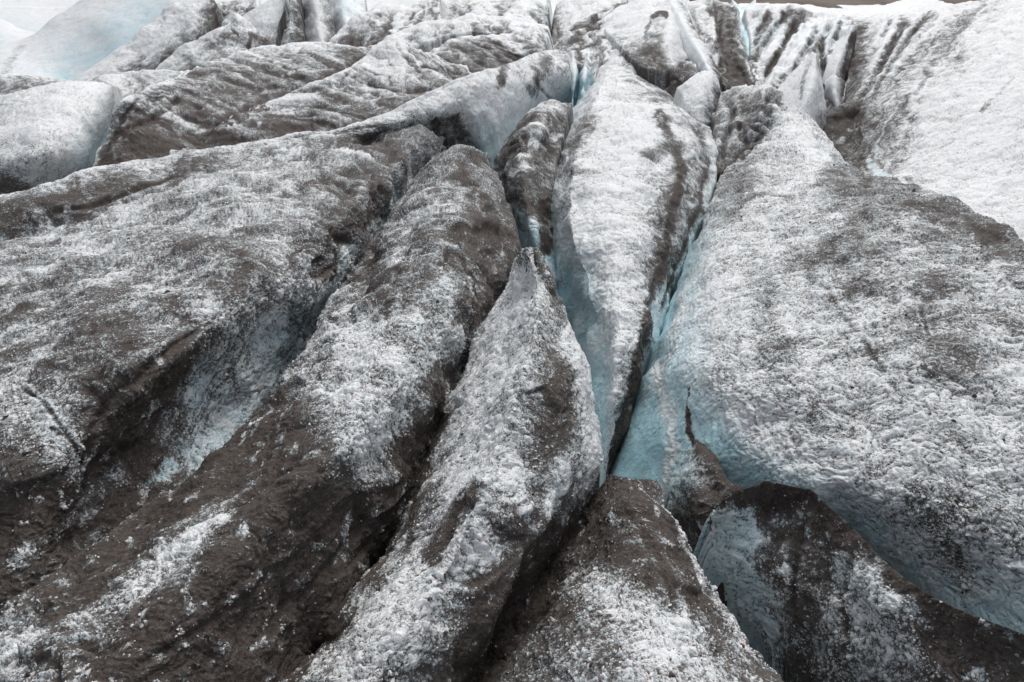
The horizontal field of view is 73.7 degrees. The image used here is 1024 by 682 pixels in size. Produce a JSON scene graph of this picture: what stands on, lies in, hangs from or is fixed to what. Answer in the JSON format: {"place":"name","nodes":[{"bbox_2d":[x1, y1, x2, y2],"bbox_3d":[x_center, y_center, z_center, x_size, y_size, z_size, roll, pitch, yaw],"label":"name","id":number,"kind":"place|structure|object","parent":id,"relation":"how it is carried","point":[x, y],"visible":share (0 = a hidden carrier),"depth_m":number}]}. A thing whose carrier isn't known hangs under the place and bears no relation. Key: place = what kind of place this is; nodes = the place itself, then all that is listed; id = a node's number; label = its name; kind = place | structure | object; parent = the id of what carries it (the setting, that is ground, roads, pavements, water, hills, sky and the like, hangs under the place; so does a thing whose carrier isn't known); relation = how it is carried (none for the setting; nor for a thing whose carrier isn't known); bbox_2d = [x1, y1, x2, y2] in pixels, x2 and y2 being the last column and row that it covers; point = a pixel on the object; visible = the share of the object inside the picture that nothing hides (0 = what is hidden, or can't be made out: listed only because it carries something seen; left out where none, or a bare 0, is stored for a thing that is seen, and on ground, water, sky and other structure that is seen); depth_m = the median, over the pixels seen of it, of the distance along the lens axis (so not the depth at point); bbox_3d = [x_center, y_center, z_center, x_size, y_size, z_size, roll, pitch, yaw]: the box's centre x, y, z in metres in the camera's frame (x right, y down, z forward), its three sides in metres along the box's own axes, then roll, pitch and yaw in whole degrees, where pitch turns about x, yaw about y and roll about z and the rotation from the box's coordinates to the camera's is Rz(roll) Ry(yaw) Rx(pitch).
{"place":"outdoors","nodes":[
{"label":"outdoors","id":0,"kind":"place"},
{"bbox_2d":[0,0,882,15],"bbox_3d":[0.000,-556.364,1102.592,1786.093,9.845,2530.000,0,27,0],"label":"glacier bed","id":1,"kind":"object","parent":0,"point":[371,4],"visible":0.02,"depth_m":101.14},
{"bbox_2d":[0,19,34,44],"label":"ice hummock","id":2,"kind":"object","parent":1,"relation":"on","point":[10,33],"visible":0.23,"depth_m":51.56},
{"bbox_2d":[0,5,72,32],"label":"ice ridge","id":3,"kind":"structure","parent":1,"relation":"on","point":[32,19],"depth_m":63.65},
{"bbox_2d":[0,73,75,94],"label":"ice ridge","id":4,"kind":"structure","parent":1,"relation":"on","point":[11,83],"depth_m":26.89},
{"bbox_2d":[0,81,121,194],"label":"ice hummock","id":5,"kind":"object","parent":1,"relation":"on","point":[51,132],"visible":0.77,"depth_m":19.22},
{"bbox_2d":[0,0,170,79],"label":"ice ridge","id":6,"kind":"structure","parent":1,"relation":"on","point":[79,37],"depth_m":41.57},
{"bbox_2d":[93,69,189,99],"bbox_3d":[-14.126,-5.389,28.405,6.970,10.855,5.307,-19,32,-32],"label":"ice hummock","id":7,"kind":"object","parent":1,"relation":"on","point":[132,82],"visible":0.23,"depth_m":26.46},
{"bbox_2d":[74,0,223,80],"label":"ice ridge","id":8,"kind":"structure","parent":1,"relation":"on","point":[170,29],"depth_m":37.96},
{"bbox_2d":[155,22,247,70],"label":"ice ridge","id":9,"kind":"structure","parent":1,"relation":"on","point":[217,44],"depth_m":33.49},
{"bbox_2d":[0,123,446,613],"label":"ice slope","id":10,"kind":"structure","parent":1,"relation":"on","point":[124,405],"depth_m":9.86},
{"bbox_2d":[93,41,373,166],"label":"ice ridge","id":11,"kind":"structure","parent":1,"relation":"on","point":[196,106],"depth_m":23.78},
{"bbox_2d":[216,0,261,27],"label":"ice ridge","id":12,"kind":"structure","parent":1,"relation":"on","point":[239,7],"depth_m":39.55},
{"bbox_2d":[221,13,273,49],"bbox_3d":[-13.315,-10.575,36.940,7.120,12.916,6.318,0,27,0],"label":"ice hummock","id":13,"kind":"object","parent":1,"relation":"on","point":[246,32],"visible":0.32,"depth_m":34.77},
{"bbox_2d":[0,144,521,681],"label":"ice ridge","id":14,"kind":"structure","parent":1,"relation":"on","point":[306,502],"depth_m":7.19},
{"bbox_2d":[0,112,1023,681],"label":"ice grains","id":15,"kind":"object","parent":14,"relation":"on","point":[672,670],"visible":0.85,"depth_m":7.73},
{"bbox_2d":[242,0,289,45],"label":"ice block","id":16,"kind":"structure","parent":1,"relation":"on","point":[269,20],"depth_m":37.09},
{"bbox_2d":[0,50,574,240],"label":"ice ridge","id":17,"kind":"structure","parent":1,"relation":"on","point":[486,110],"depth_m":19.37},
{"bbox_2d":[280,0,306,45],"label":"ice block","id":18,"kind":"structure","parent":1,"relation":"on","point":[294,30],"depth_m":37.45},
{"bbox_2d":[302,0,336,41],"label":"ice block","id":19,"kind":"structure","parent":1,"relation":"on","point":[319,25],"depth_m":38.40},
{"bbox_2d":[169,34,471,154],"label":"ice ridge","id":20,"kind":"structure","parent":1,"relation":"on","point":[388,73],"depth_m":24.60},
{"bbox_2d":[329,0,367,32],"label":"ice block","id":21,"kind":"structure","parent":1,"relation":"on","point":[344,12],"depth_m":40.58},
{"bbox_2d":[330,0,444,46],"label":"ice ridge","id":22,"kind":"structure","parent":1,"relation":"on","point":[375,25],"depth_m":35.94},
{"bbox_2d":[281,247,603,681],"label":"ice fin","id":23,"kind":"object","parent":1,"relation":"on","point":[481,405],"visible":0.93,"depth_m":7.13},
{"bbox_2d":[396,13,552,52],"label":"ice ridge","id":24,"kind":"structure","parent":1,"relation":"on","point":[427,36],"depth_m":33.35},
{"bbox_2d":[418,0,552,27],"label":"ice ridge","id":25,"kind":"structure","parent":1,"relation":"on","point":[453,9],"depth_m":42.08},
{"bbox_2d":[429,24,547,72],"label":"ice ridge","id":26,"kind":"structure","parent":1,"relation":"on","point":[477,53],"depth_m":30.73},
{"bbox_2d":[503,0,550,33],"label":"ice flank","id":27,"kind":"object","parent":1,"relation":"on","point":[537,11],"visible":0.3,"depth_m":38.16},
{"bbox_2d":[493,99,573,294],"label":"ice buttress","id":28,"kind":"structure","parent":1,"relation":"on","point":[527,158],"depth_m":20.39},
{"bbox_2d":[568,50,598,107],"bbox_3d":[3.242,-7.208,33.694,2.587,12.894,8.775,3,27,6],"label":"ice flank","id":29,"kind":"object","parent":1,"relation":"on","point":[583,79],"visible":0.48,"depth_m":30.26},
{"bbox_2d":[551,0,632,73],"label":"ice flank","id":30,"kind":"object","parent":1,"relation":"on","point":[576,24],"visible":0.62,"depth_m":36.27},
{"bbox_2d":[470,474,783,681],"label":"ice pyramid","id":31,"kind":"object","parent":1,"relation":"on","point":[541,604],"visible":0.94,"depth_m":6.37},
{"bbox_2d":[551,49,717,486],"bbox_3d":[4.320,-3.283,25.199,6.131,12.946,29.031,4,27,7],"label":"ice tongue","id":32,"kind":"object","parent":1,"relation":"on","point":[635,181],"visible":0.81,"depth_m":17.05},
{"bbox_2d":[600,0,687,89],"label":"ice hummock","id":33,"kind":"object","parent":1,"relation":"on","point":[643,37],"visible":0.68,"depth_m":31.89},
{"bbox_2d":[665,61,697,97],"bbox_3d":[7.106,-6.191,30.769,3.293,12.843,14.223,0,27,0],"label":"ice hollow","id":34,"kind":"object","parent":1,"relation":"on","point":[685,71],"visible":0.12,"depth_m":28.94},
{"bbox_2d":[665,0,721,91],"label":"ice wall","id":35,"kind":"structure","parent":1,"relation":"on","point":[697,51],"depth_m":31.15},
{"bbox_2d":[673,70,720,127],"bbox_3d":[7.401,-5.135,28.061,3.467,10.921,4.362,0,27,0],"label":"ice boulder","id":36,"kind":"object","parent":1,"relation":"on","point":[697,96],"visible":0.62,"depth_m":25.75},
{"bbox_2d":[681,0,757,91],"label":"ice wall","id":37,"kind":"structure","parent":1,"relation":"on","point":[716,23],"depth_m":33.52},
{"bbox_2d":[731,0,755,54],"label":"ice recess","id":38,"kind":"object","parent":1,"relation":"on","point":[744,31],"visible":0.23,"depth_m":36.81},
{"bbox_2d":[711,84,788,181],"bbox_3d":[8.141,-3.679,26.025,4.650,10.864,8.477,11,29,20],"label":"ice hummock","id":39,"kind":"object","parent":1,"relation":"on","point":[744,118],"visible":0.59,"depth_m":24.23},
{"bbox_2d":[741,3,852,109],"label":"ice wall","id":40,"kind":"structure","parent":1,"relation":"on","point":[785,40],"depth_m":33.49},
{"bbox_2d":[778,51,826,129],"bbox_3d":[11.124,-5.451,28.025,5.365,11.643,3.226,-18,32,-31],"label":"ice tooth","id":41,"kind":"object","parent":1,"relation":"on","point":[801,87],"visible":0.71,"depth_m":25.54},
{"bbox_2d":[610,111,1023,633],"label":"ice dome","id":42,"kind":"structure","parent":1,"relation":"on","point":[667,426],"depth_m":10.22},
{"bbox_2d":[822,25,856,105],"bbox_3d":[14.040,-6.961,31.497,2.108,13.707,7.586,8,28,15],"label":"ice tooth","id":43,"kind":"object","parent":1,"relation":"on","point":[836,71],"visible":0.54,"depth_m":28.92},
{"bbox_2d":[823,97,864,161],"bbox_3d":[12.455,-3.455,27.323,5.178,11.374,6.956,0,27,0],"label":"ice hollow","id":44,"kind":"object","parent":1,"relation":"on","point":[838,128],"visible":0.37,"depth_m":26.34},
{"bbox_2d":[738,0,953,17],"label":"ice ridge","id":45,"kind":"structure","parent":1,"relation":"on","point":[904,6],"depth_m":46.49},
{"bbox_2d":[693,481,1023,681],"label":"ice ridge","id":46,"kind":"structure","parent":1,"relation":"on","point":[730,548],"depth_m":7.33},
{"bbox_2d":[665,439,742,553],"bbox_3d":[2.934,4.252,11.226,1.123,5.851,3.486,-3,27,-6],"label":"ice lip","id":47,"kind":"object","parent":46,"relation":"attached to","point":[701,486],"visible":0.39,"depth_m":9.75},
{"bbox_2d":[844,0,1023,240],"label":"ice wall","id":48,"kind":"structure","parent":1,"relation":"on","point":[941,90],"depth_m":24.94},
{"bbox_2d":[689,0,980,7],"bbox_3d":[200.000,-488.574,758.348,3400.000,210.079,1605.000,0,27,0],"label":"mountain","id":49,"kind":"structure","parent":0,"point":[828,3],"depth_m":138.93}
]}

